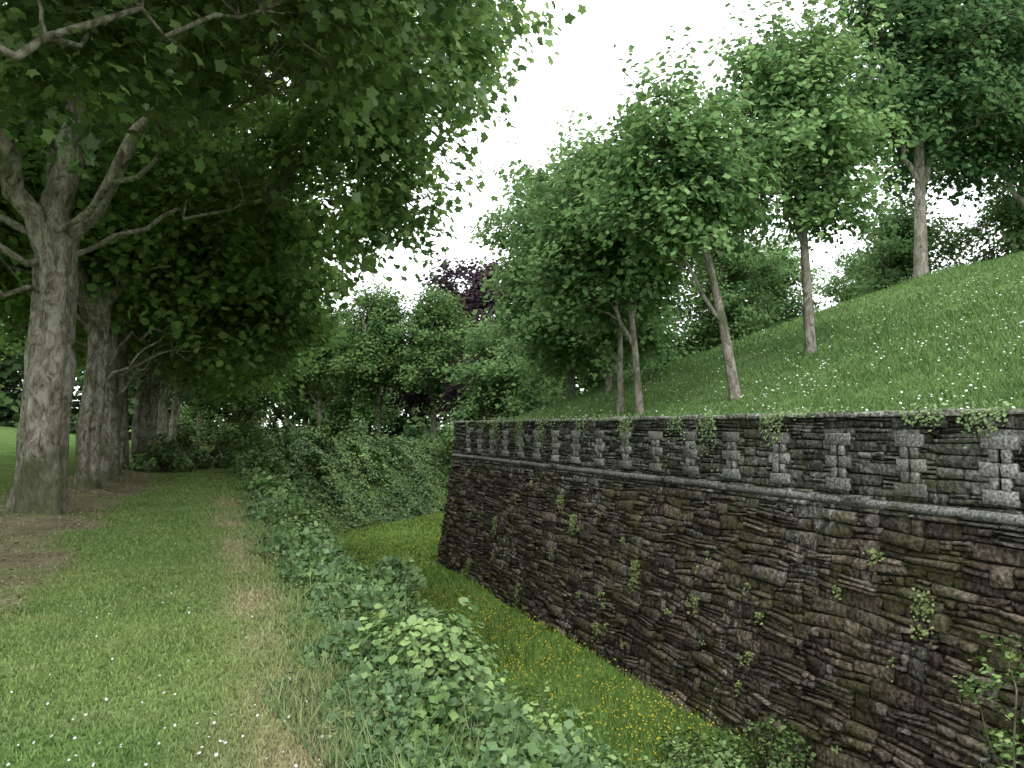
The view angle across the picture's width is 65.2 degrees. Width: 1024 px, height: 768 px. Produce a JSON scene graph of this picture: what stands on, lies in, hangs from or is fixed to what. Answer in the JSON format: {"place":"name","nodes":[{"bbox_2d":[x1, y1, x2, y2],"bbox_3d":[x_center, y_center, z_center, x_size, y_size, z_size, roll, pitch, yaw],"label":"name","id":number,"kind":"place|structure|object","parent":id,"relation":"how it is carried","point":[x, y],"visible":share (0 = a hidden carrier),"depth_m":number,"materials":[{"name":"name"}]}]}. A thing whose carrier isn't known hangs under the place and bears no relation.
{"place":"outdoors","nodes":[
{"label":"outdoors","id":0,"kind":"place"},
{"bbox_2d":[237,470,633,767],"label":"rough grass","id":1,"kind":"structure","parent":0,"point":[309,724],"depth_m":4.50,"materials":[{"name":"green plant"}]},
{"bbox_2d":[0,255,1023,767],"bbox_3d":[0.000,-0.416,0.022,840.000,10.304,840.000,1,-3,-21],"label":"ground","id":2,"kind":"structure","parent":0,"point":[8,435],"depth_m":11.70,"materials":[{"name":"green plant"}]},
{"bbox_2d":[0,342,22,420],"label":"boundary hedge","id":3,"kind":"object","parent":2,"relation":"on","point":[5,380],"visible":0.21,"depth_m":73.97,"materials":[{"name":"green plant"}]},
{"bbox_2d":[0,474,152,621],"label":"leaf litter","id":4,"kind":"object","parent":2,"relation":"on","point":[18,586],"visible":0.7,"depth_m":10.07,"materials":[{"name":"brown plant"}]},
{"bbox_2d":[0,301,320,468],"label":"sycamore tree","id":5,"kind":"object","parent":2,"relation":"on","point":[124,455],"visible":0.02,"depth_m":29.25,"materials":[{"name":"green plant"}]},
{"bbox_2d":[124,432,198,471],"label":"bramble bush","id":6,"kind":"object","parent":2,"relation":"on","point":[168,458],"visible":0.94,"depth_m":28.67,"materials":[{"name":"green plant"}]},
{"bbox_2d":[26,331,296,446],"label":"sycamore tree","id":7,"kind":"object","parent":2,"relation":"on","point":[155,400],"visible":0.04,"depth_m":42.90,"materials":[{"name":"green plant"}]},
{"bbox_2d":[0,316,326,450],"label":"sycamore tree","id":8,"kind":"object","parent":2,"relation":"on","point":[149,428],"visible":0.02,"depth_m":37.39,"materials":[{"name":"green plant"}]},
{"bbox_2d":[6,490,323,766],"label":"daisies","id":9,"kind":"object","parent":2,"relation":"on","point":[215,755],"visible":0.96,"depth_m":4.20,"materials":[{"name":"white plant"}]},
{"bbox_2d":[0,267,330,462],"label":"sycamore tree","id":10,"kind":"object","parent":2,"relation":"on","point":[139,429],"visible":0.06,"depth_m":32.57,"materials":[{"name":"green plant"}]},
{"bbox_2d":[75,356,285,443],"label":"sycamore tree","id":11,"kind":"object","parent":2,"relation":"on","point":[162,422],"visible":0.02,"depth_m":50.35,"materials":[{"name":"green plant"}]},
{"bbox_2d":[0,102,362,473],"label":"sycamore tree","id":12,"kind":"object","parent":2,"relation":"on","point":[123,356],"visible":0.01,"depth_m":26.04,"materials":[{"name":"green plant"}]},
{"bbox_2d":[0,119,364,481],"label":"sycamore tree","id":13,"kind":"object","parent":2,"relation":"on","point":[110,454],"visible":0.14,"depth_m":22.51,"materials":[{"name":"green plant"}]},
{"bbox_2d":[168,399,210,445],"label":"hawthorn bush","id":14,"kind":"object","parent":2,"relation":"on","point":[185,422],"visible":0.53,"depth_m":67.99,"materials":[{"name":"green plant"}]},
{"bbox_2d":[0,75,392,489],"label":"sycamore tree","id":15,"kind":"object","parent":2,"relation":"on","point":[99,295],"visible":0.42,"depth_m":19.69,"materials":[{"name":"green plant"}]},
{"bbox_2d":[163,431,229,468],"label":"bramble bush","id":16,"kind":"object","parent":2,"relation":"on","point":[203,458],"visible":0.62,"depth_m":31.08,"materials":[{"name":"green plant"}]},
{"bbox_2d":[128,359,271,447],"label":"sycamore tree","id":17,"kind":"object","parent":2,"relation":"on","point":[173,424],"visible":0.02,"depth_m":59.86,"materials":[{"name":"green plant"}]},
{"bbox_2d":[168,381,234,444],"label":"sycamore tree","id":18,"kind":"object","parent":2,"relation":"on","point":[197,419],"visible":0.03,"depth_m":72.37,"materials":[{"name":"green plant"}]},
{"bbox_2d":[0,471,407,767],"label":"lawn grass","id":19,"kind":"structure","parent":2,"relation":"on","point":[280,635],"depth_m":5.92,"materials":[{"name":"green plant"}]},
{"bbox_2d":[196,407,249,445],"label":"hawthorn bush","id":20,"kind":"object","parent":2,"relation":"on","point":[222,425],"visible":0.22,"depth_m":68.28,"materials":[{"name":"green plant"}]},
{"bbox_2d":[210,403,272,449],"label":"hawthorn bush","id":21,"kind":"object","parent":2,"relation":"on","point":[233,428],"visible":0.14,"depth_m":49.27,"materials":[{"name":"green plant"}]},
{"bbox_2d":[211,398,285,460],"bbox_3d":[-12.276,2.209,37.063,3.459,3.306,5.783,1,-3,-21],"label":"hawthorn bush","id":22,"kind":"object","parent":2,"relation":"on","point":[226,439],"visible":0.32,"depth_m":36.83,"materials":[{"name":"green plant"}]},
{"bbox_2d":[219,427,290,482],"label":"hawthorn bush","id":23,"kind":"object","parent":2,"relation":"on","point":[233,457],"visible":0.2,"depth_m":28.35,"materials":[{"name":"green plant"}]},
{"bbox_2d":[223,383,290,428],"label":"sycamore tree","id":24,"kind":"object","parent":2,"relation":"on","point":[264,401],"visible":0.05,"depth_m":63.38,"materials":[{"name":"green plant"}]},
{"bbox_2d":[226,436,302,478],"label":"bramble bush","id":25,"kind":"object","parent":2,"relation":"on","point":[290,458],"visible":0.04,"depth_m":35.14,"materials":[{"name":"green plant"}]},
{"bbox_2d":[234,429,296,491],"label":"hawthorn bush","id":26,"kind":"object","parent":2,"relation":"on","point":[241,448],"visible":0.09,"depth_m":32.77,"materials":[{"name":"green plant"}]},
{"bbox_2d":[236,453,308,509],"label":"hawthorn bush","id":27,"kind":"object","parent":2,"relation":"on","point":[262,462],"visible":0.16,"depth_m":24.91,"materials":[{"name":"green plant"}]},
{"bbox_2d":[247,475,305,511],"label":"hawthorn bush","id":28,"kind":"object","parent":2,"relation":"on","point":[268,482],"visible":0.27,"depth_m":17.16,"materials":[{"name":"green plant"}]},
{"bbox_2d":[0,0,561,514],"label":"sycamore tree","id":29,"kind":"object","parent":2,"relation":"on","point":[374,220],"visible":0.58,"depth_m":15.33,"materials":[{"name":"green plant"}]},
{"bbox_2d":[247,471,323,528],"bbox_3d":[-5.794,3.259,20.581,2.123,2.078,3.787,1,-3,-21],"label":"hawthorn bush","id":30,"kind":"object","parent":2,"relation":"on","point":[263,474],"visible":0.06,"depth_m":19.74,"materials":[{"name":"green plant"}]},
{"bbox_2d":[257,418,315,445],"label":"hawthorn bush","id":31,"kind":"object","parent":2,"relation":"on","point":[286,429],"visible":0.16,"depth_m":43.71,"materials":[{"name":"green plant"}]},
{"bbox_2d":[0,0,586,203],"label":"sycamore tree","id":32,"kind":"object","parent":2,"relation":"on","point":[306,17],"visible":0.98,"depth_m":10.14,"materials":[{"name":"green plant"}]},
{"bbox_2d":[267,513,333,551],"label":"bramble bush","id":33,"kind":"object","parent":2,"relation":"on","point":[297,523],"visible":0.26,"depth_m":11.53,"materials":[{"name":"green plant"}]},
{"bbox_2d":[266,372,348,436],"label":"sycamore tree","id":34,"kind":"object","parent":2,"relation":"on","point":[306,418],"visible":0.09,"depth_m":71.21,"materials":[{"name":"green plant"}]},
{"bbox_2d":[275,428,340,461],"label":"bramble bush","id":35,"kind":"object","parent":2,"relation":"on","point":[318,444],"visible":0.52,"depth_m":38.51,"materials":[{"name":"green plant"}]},
{"bbox_2d":[268,421,350,441],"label":"hawthorn bush","id":36,"kind":"object","parent":2,"relation":"on","point":[325,427],"visible":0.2,"depth_m":50.62,"materials":[{"name":"green plant"}]},
{"bbox_2d":[275,502,344,551],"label":"bramble bush","id":37,"kind":"object","parent":2,"relation":"on","point":[312,514],"visible":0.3,"depth_m":13.50,"materials":[{"name":"green plant"}]},
{"bbox_2d":[294,451,343,504],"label":"bramble bush","id":38,"kind":"object","parent":2,"relation":"on","point":[322,469],"visible":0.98,"depth_m":36.38,"materials":[{"name":"green plant"}]},
{"bbox_2d":[268,293,371,430],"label":"sycamore tree","id":39,"kind":"object","parent":2,"relation":"on","point":[321,400],"visible":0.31,"depth_m":58.49,"materials":[{"name":"green plant"}]},
{"bbox_2d":[0,315,714,442],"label":"distant woodland","id":40,"kind":"object","parent":2,"relation":"on","point":[413,424],"visible":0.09,"depth_m":78.23,"materials":[{"name":"green plant"}]},
{"bbox_2d":[316,311,405,435],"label":"sycamore tree","id":41,"kind":"object","parent":2,"relation":"on","point":[351,411],"visible":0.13,"depth_m":71.30,"materials":[{"name":"green plant"}]},
{"bbox_2d":[336,433,389,486],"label":"bramble bush","id":42,"kind":"object","parent":2,"relation":"on","point":[364,455],"visible":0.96,"depth_m":40.56,"materials":[{"name":"green plant"}]},
{"bbox_2d":[288,434,453,531],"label":"ivy bank","id":43,"kind":"structure","parent":2,"relation":"on","point":[416,446],"depth_m":40.49,"materials":[{"name":"green plant"}]},
{"bbox_2d":[321,271,424,434],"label":"sycamore tree","id":44,"kind":"object","parent":2,"relation":"on","point":[369,359],"visible":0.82,"depth_m":55.03,"materials":[{"name":"green plant"}]},
{"bbox_2d":[338,416,408,467],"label":"bramble bush","id":45,"kind":"object","parent":2,"relation":"on","point":[363,436],"visible":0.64,"depth_m":43.33,"materials":[{"name":"green plant"}]},
{"bbox_2d":[340,597,506,722],"bbox_3d":[-0.539,1.805,5.062,1.072,0.875,1.077,1,-3,-21],"label":"bramble bush","id":46,"kind":"object","parent":2,"relation":"on","point":[420,640],"visible":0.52,"depth_m":4.92,"materials":[{"name":"green plant"}]},
{"bbox_2d":[365,553,482,650],"bbox_3d":[-1.389,3.949,13.049,2.383,2.510,2.187,-3,-4,39],"label":"bush","id":47,"kind":"object","parent":2,"relation":"on","point":[394,566],"visible":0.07,"depth_m":12.55,"materials":[{"name":"green plant"}]},
{"bbox_2d":[366,280,488,439],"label":"sycamore tree","id":48,"kind":"object","parent":2,"relation":"on","point":[433,349],"visible":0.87,"depth_m":54.31,"materials":[{"name":"green plant"}]},
{"bbox_2d":[238,461,620,767],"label":"slope undergrowth","id":49,"kind":"object","parent":2,"relation":"on","point":[537,752],"visible":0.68,"depth_m":4.53,"materials":[{"name":"green plant"}]},
{"bbox_2d":[351,651,528,752],"bbox_3d":[0.431,3.376,7.439,2.365,3.347,7.024,-2,-3,28],"label":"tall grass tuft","id":50,"kind":"object","parent":2,"relation":"on","point":[469,737],"visible":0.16,"depth_m":4.47,"materials":[{"name":"green plant"}]},
{"bbox_2d":[384,246,506,420],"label":"copper beech tree","id":51,"kind":"object","parent":2,"relation":"on","point":[474,294],"visible":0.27,"depth_m":62.92,"materials":[{"name":"purple plant"}]},
{"bbox_2d":[414,603,512,702],"bbox_3d":[-0.462,2.546,6.944,1.100,1.195,1.218,1,-3,-21],"label":"bramble bush","id":52,"kind":"object","parent":2,"relation":"on","point":[485,657],"visible":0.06,"depth_m":6.97,"materials":[{"name":"green plant"}]},
{"bbox_2d":[435,351,498,434],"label":"copper beech tree","id":53,"kind":"object","parent":2,"relation":"on","point":[452,394],"visible":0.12,"depth_m":52.88,"materials":[{"name":"green plant"}]},
{"bbox_2d":[437,669,531,739],"bbox_3d":[-0.237,2.516,5.826,1.167,1.135,1.220,1,-3,-21],"label":"bramble bush","id":54,"kind":"object","parent":2,"relation":"on","point":[495,696],"visible":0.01,"depth_m":5.66,"materials":[{"name":"green plant"}]},
{"bbox_2d":[426,314,565,476],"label":"sycamore tree","id":55,"kind":"object","parent":2,"relation":"on","point":[490,377],"visible":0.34,"depth_m":47.69,"materials":[{"name":"green plant"}]},
{"bbox_2d":[516,371,581,411],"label":"sycamore tree","id":56,"kind":"object","parent":2,"relation":"on","point":[557,392],"visible":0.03,"depth_m":56.55,"materials":[{"name":"green plant"}]},
{"bbox_2d":[494,677,616,767],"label":"bramble bush","id":57,"kind":"object","parent":2,"relation":"on","point":[533,718],"visible":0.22,"depth_m":6.45,"materials":[{"name":"green plant"}]},
{"bbox_2d":[464,128,666,401],"bbox_3d":[2.277,-4.322,33.117,8.262,11.949,9.017,-1,-3,12],"label":"sycamore tree","id":58,"kind":"object","parent":2,"relation":"on","point":[590,382],"visible":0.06,"depth_m":32.59,"materials":[{"name":"green plant"}]},
{"bbox_2d":[334,508,803,767],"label":"ditch grass","id":59,"kind":"structure","parent":2,"relation":"on","point":[525,646],"depth_m":15.65,"materials":[{"name":"green plant"}]},
{"bbox_2d":[341,511,802,767],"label":"buttercups","id":60,"kind":"object","parent":2,"relation":"on","point":[561,663],"visible":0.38,"depth_m":14.93,"materials":[{"name":"yellow plant"}]},
{"bbox_2d":[543,725,629,767],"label":"bramble bush","id":61,"kind":"object","parent":2,"relation":"on","point":[599,741],"visible":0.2,"depth_m":10.29,"materials":[{"name":"green plant"}]},
{"bbox_2d":[494,117,701,414],"bbox_3d":[2.288,-2.958,21.061,5.665,8.194,4.651,-1,-3,19],"label":"sycamore sapling","id":62,"kind":"object","parent":2,"relation":"on","point":[597,319],"visible":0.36,"depth_m":20.70,"materials":[{"name":"green plant"}]},
{"bbox_2d":[529,140,701,391],"bbox_3d":[3.416,-3.749,25.791,5.464,8.710,5.631,-3,-4,45],"label":"sycamore sapling","id":63,"kind":"object","parent":2,"relation":"on","point":[648,347],"visible":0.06,"depth_m":25.50,"materials":[{"name":"green plant"}]},
{"bbox_2d":[520,106,727,416],"bbox_3d":[2.809,-2.930,20.313,5.248,8.142,4.486,-1,-3,11],"label":"sycamore sapling","id":64,"kind":"object","parent":2,"relation":"on","point":[631,303],"visible":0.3,"depth_m":19.91,"materials":[{"name":"green plant"}]},
{"bbox_2d":[543,271,715,384],"bbox_3d":[5.371,-4.314,39.894,8.646,12.504,9.436,-3,-4,41],"label":"sycamore tree","id":65,"kind":"object","parent":2,"relation":"on","point":[666,359],"visible":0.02,"depth_m":38.46,"materials":[{"name":"green plant"}]},
{"bbox_2d":[576,307,685,394],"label":"sycamore tree","id":66,"kind":"object","parent":2,"relation":"on","point":[580,392],"visible":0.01,"depth_m":56.42,"materials":[{"name":"green plant"}]},
{"bbox_2d":[557,26,790,400],"bbox_3d":[3.905,-3.533,18.145,4.108,8.497,5.160,-3,-4,41],"label":"sycamore sapling","id":67,"kind":"object","parent":2,"relation":"on","point":[699,189],"visible":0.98,"depth_m":17.65,"materials":[{"name":"green plant"}]},
{"bbox_2d":[626,725,752,767],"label":"bramble bush","id":68,"kind":"object","parent":2,"relation":"on","point":[704,765],"visible":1,"depth_m":9.54,"materials":[{"name":"green plant"}]},
{"bbox_2d":[647,720,750,767],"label":"bramble bush","id":69,"kind":"object","parent":2,"relation":"on","point":[723,745],"visible":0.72,"depth_m":10.78,"materials":[{"name":"green plant"}]},
{"bbox_2d":[660,230,788,357],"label":"sycamore tree","id":70,"kind":"object","parent":2,"relation":"on","point":[739,317],"visible":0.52,"depth_m":39.14,"materials":[{"name":"green plant"}]},
{"bbox_2d":[439,415,1023,767],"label":"stone wall","id":71,"kind":"structure","parent":2,"relation":"on","point":[958,601],"depth_m":11.19,"materials":[{"name":"grey stone"}]},
{"bbox_2d":[436,415,1023,767],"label":"rubble stones","id":72,"kind":"object","parent":71,"relation":"on","point":[960,743],"visible":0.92,"depth_m":11.58,"materials":[{"name":"grey stone"}]},
{"bbox_2d":[445,469,1021,755],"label":"wall plants","id":73,"kind":"object","parent":71,"relation":"attached to","point":[573,519],"depth_m":12.07,"materials":[{"name":"green plant"}]},
{"bbox_2d":[452,453,1023,526],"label":"string course","id":74,"kind":"object","parent":71,"relation":"attached to","point":[982,516],"visible":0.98,"depth_m":11.38,"materials":[{"name":"stone"}]},
{"bbox_2d":[453,407,1023,422],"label":"coping","id":75,"kind":"object","parent":71,"relation":"on","point":[952,412],"visible":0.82,"depth_m":11.54,"materials":[{"name":"stone"}]},
{"bbox_2d":[465,400,1017,470],"bbox_3d":[2.020,1.306,17.519,0.463,1.347,19.306,1,-3,-21],"label":"ivy on wall","id":76,"kind":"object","parent":75,"relation":"on","point":[918,416],"visible":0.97,"depth_m":11.86,"materials":[{"name":"green plant"}]},
{"bbox_2d":[466,429,1022,507],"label":"loophole surrounds","id":77,"kind":"object","parent":71,"relation":"attached to","point":[999,493],"visible":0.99,"depth_m":10.90,"materials":[{"name":"grey stone"}]},
{"bbox_2d":[600,444,1003,478],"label":"loophole slits","id":78,"kind":"object","parent":71,"relation":"in","point":[911,458],"visible":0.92,"depth_m":8.67,"materials":[{"name":"black stone"}]},
{"bbox_2d":[707,714,817,767],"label":"bramble bush","id":79,"kind":"object","parent":2,"relation":"on","point":[774,761],"visible":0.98,"depth_m":10.38,"materials":[{"name":"green plant"}]},
{"bbox_2d":[508,250,1023,419],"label":"rampart grass","id":80,"kind":"structure","parent":2,"relation":"on","point":[890,333],"depth_m":18.28,"materials":[{"name":"green plant"}]},
{"bbox_2d":[470,132,630,401],"bbox_3d":[1.668,-3.800,28.638,6.398,9.898,6.210,0,-3,1],"label":"sycamore sapling","id":81,"kind":"object","parent":80,"relation":"on","point":[546,333],"visible":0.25,"depth_m":27.92,"materials":[{"name":"green plant"}]},
{"bbox_2d":[713,227,832,348],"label":"sycamore tree","id":82,"kind":"object","parent":80,"relation":"on","point":[784,282],"visible":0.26,"depth_m":42.68,"materials":[{"name":"green plant"}]},
{"bbox_2d":[534,265,1023,418],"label":"daisies","id":83,"kind":"object","parent":2,"relation":"on","point":[873,361],"visible":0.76,"depth_m":16.44,"materials":[{"name":"white plant"}]},
{"bbox_2d":[679,0,918,355],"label":"sycamore sapling","id":84,"kind":"object","parent":2,"relation":"on","point":[825,141],"visible":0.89,"depth_m":19.46,"materials":[{"name":"green plant"}]},
{"bbox_2d":[812,243,913,308],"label":"sycamore tree","id":85,"kind":"object","parent":2,"relation":"on","point":[831,292],"visible":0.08,"depth_m":46.30,"materials":[{"name":"green plant"}]},
{"bbox_2d":[786,0,1023,277],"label":"sycamore tree","id":86,"kind":"object","parent":2,"relation":"on","point":[949,53],"visible":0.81,"depth_m":28.17,"materials":[{"name":"green plant"}]},
{"bbox_2d":[829,193,985,299],"bbox_3d":[18.804,-4.885,38.234,6.920,9.170,6.340,1,-3,-12],"label":"sycamore tree","id":87,"kind":"object","parent":2,"relation":"on","point":[895,267],"visible":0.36,"depth_m":37.58,"materials":[{"name":"green plant"}]},
{"bbox_2d":[875,0,1023,221],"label":"sycamore tree","id":88,"kind":"object","parent":2,"relation":"on","point":[1007,157],"visible":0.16,"depth_m":31.30,"materials":[{"name":"green plant"}]},
{"bbox_2d":[946,173,1023,265],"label":"sycamore tree","id":89,"kind":"object","parent":2,"relation":"on","point":[1003,214],"visible":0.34,"depth_m":35.52,"materials":[{"name":"green plant"}]},
{"bbox_2d":[949,634,1023,767],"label":"bramble bush","id":90,"kind":"object","parent":2,"relation":"on","point":[1005,755],"visible":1,"depth_m":7.55,"materials":[{"name":"green plant"}]},
{"bbox_2d":[3,0,1021,428],"label":"sky","id":91,"kind":"structure","parent":0,"point":[585,74],"materials":[{"name":"white"}]}
]}

